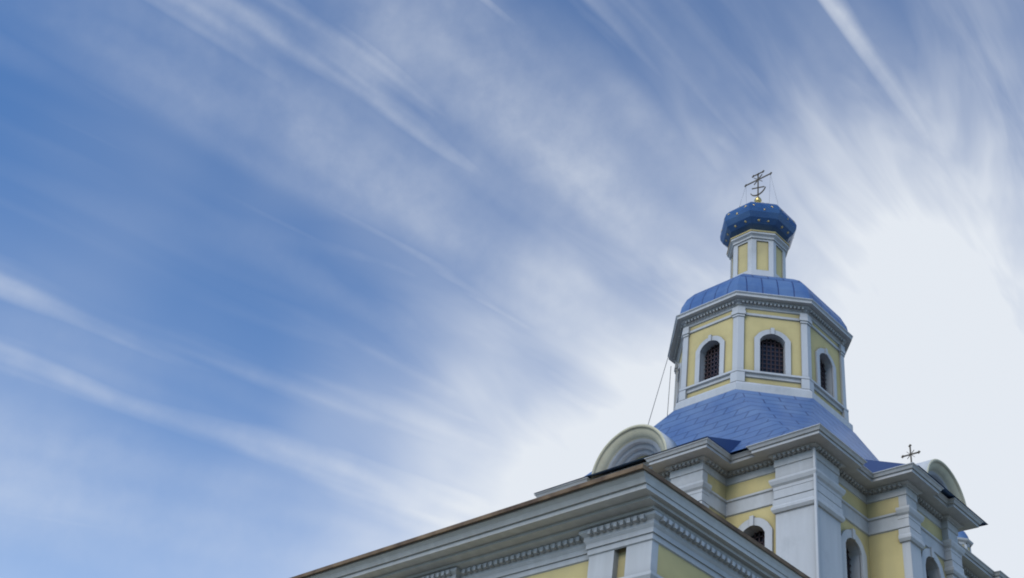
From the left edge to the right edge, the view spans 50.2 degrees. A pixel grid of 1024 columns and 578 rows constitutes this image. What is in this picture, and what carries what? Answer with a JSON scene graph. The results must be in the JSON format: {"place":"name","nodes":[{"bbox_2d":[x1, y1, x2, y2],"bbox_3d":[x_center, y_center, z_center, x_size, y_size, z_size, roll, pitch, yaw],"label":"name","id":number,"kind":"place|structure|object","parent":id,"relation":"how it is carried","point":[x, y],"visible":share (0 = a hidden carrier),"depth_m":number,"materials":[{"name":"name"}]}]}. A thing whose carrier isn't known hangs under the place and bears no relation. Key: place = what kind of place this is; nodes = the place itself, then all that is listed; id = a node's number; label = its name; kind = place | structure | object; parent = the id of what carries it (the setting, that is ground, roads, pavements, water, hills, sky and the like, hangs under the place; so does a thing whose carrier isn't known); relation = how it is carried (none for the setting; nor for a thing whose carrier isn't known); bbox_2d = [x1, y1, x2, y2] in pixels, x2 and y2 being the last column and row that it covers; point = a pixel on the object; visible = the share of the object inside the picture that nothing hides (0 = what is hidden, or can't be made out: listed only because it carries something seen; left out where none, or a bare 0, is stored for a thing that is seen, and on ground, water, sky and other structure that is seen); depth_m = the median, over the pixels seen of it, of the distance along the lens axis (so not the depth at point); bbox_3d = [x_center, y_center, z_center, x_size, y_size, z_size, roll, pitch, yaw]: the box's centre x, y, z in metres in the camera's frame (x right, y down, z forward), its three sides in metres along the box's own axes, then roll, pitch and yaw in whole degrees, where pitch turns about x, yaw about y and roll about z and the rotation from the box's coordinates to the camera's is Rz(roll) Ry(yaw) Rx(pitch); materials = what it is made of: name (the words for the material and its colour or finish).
{"place":"outdoors","nodes":[
{"label":"outdoors","id":0,"kind":"place"},
{"bbox_2d":[0,0,1023,577],"label":"sky","id":1,"kind":"structure","parent":0,"point":[288,288],"materials":[{"name":"blue"}]},
{"label":"ground","id":2,"kind":"structure","parent":0,"visible":0},
{"bbox_2d":[291,464,809,577],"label":"annex refectory","id":3,"kind":"structure","parent":2,"relation":"on","point":[641,521],"depth_m":22.02,"materials":[{"name":"white paint"}]},
{"bbox_2d":[534,423,1008,577],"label":"church upper wall","id":4,"kind":"structure","parent":2,"relation":"on","point":[909,520],"depth_m":32.54,"materials":[{"name":"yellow paint"}]},
{"bbox_2d":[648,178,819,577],"bbox_3d":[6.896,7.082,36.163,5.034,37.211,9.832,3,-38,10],"label":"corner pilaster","id":5,"kind":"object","parent":4,"relation":"attached to","point":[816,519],"visible":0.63,"depth_m":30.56,"materials":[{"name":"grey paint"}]},
{"bbox_2d":[534,389,987,526],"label":"blue roof","id":6,"kind":"structure","parent":4,"relation":"on","point":[734,421],"depth_m":37.15,"materials":[{"name":"blue metal"}]},
{"bbox_2d":[667,290,852,430],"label":"drum tower","id":7,"kind":"structure","parent":6,"relation":"on","point":[769,343],"depth_m":41.47,"materials":[{"name":"yellow paint"}]},
{"bbox_2d":[680,274,847,330],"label":"dome roof","id":8,"kind":"structure","parent":7,"relation":"on","point":[770,285],"depth_m":42.67,"materials":[{"name":"blue metal"}]},
{"bbox_2d":[726,229,789,278],"bbox_3d":[10.497,-0.516,46.733,2.540,3.120,2.540,-26,-50,38],"label":"lantern","id":9,"kind":"object","parent":8,"relation":"on","point":[757,252],"visible":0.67,"depth_m":46.43,"materials":[{"name":"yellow paint"}]},
{"bbox_2d":[720,202,796,248],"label":"onion dome","id":10,"kind":"structure","parent":9,"relation":"on","point":[776,218],"depth_m":47.18,"materials":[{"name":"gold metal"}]},
{"bbox_2d":[744,170,771,202],"bbox_3d":[11.212,-4.538,49.840,1.509,2.105,0.340,-26,-50,38],"label":"cross","id":11,"kind":"object","parent":10,"relation":"on","point":[757,198],"visible":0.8,"depth_m":49.95,"materials":[{"name":"brown"}]},
{"bbox_2d":[901,444,920,461],"bbox_3d":[12.854,5.502,35.213,0.672,1.156,0.190,-26,-50,38],"label":"cross","id":12,"kind":"object","parent":6,"relation":"on","point":[910,454],"visible":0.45,"depth_m":35.33,"materials":[{"name":"brown"}]},
{"bbox_2d":[957,531,972,551],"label":"distant bell tower","id":13,"kind":"structure","parent":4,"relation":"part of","point":[964,540],"depth_m":75.95,"materials":[{"name":"white metal"}]}
]}

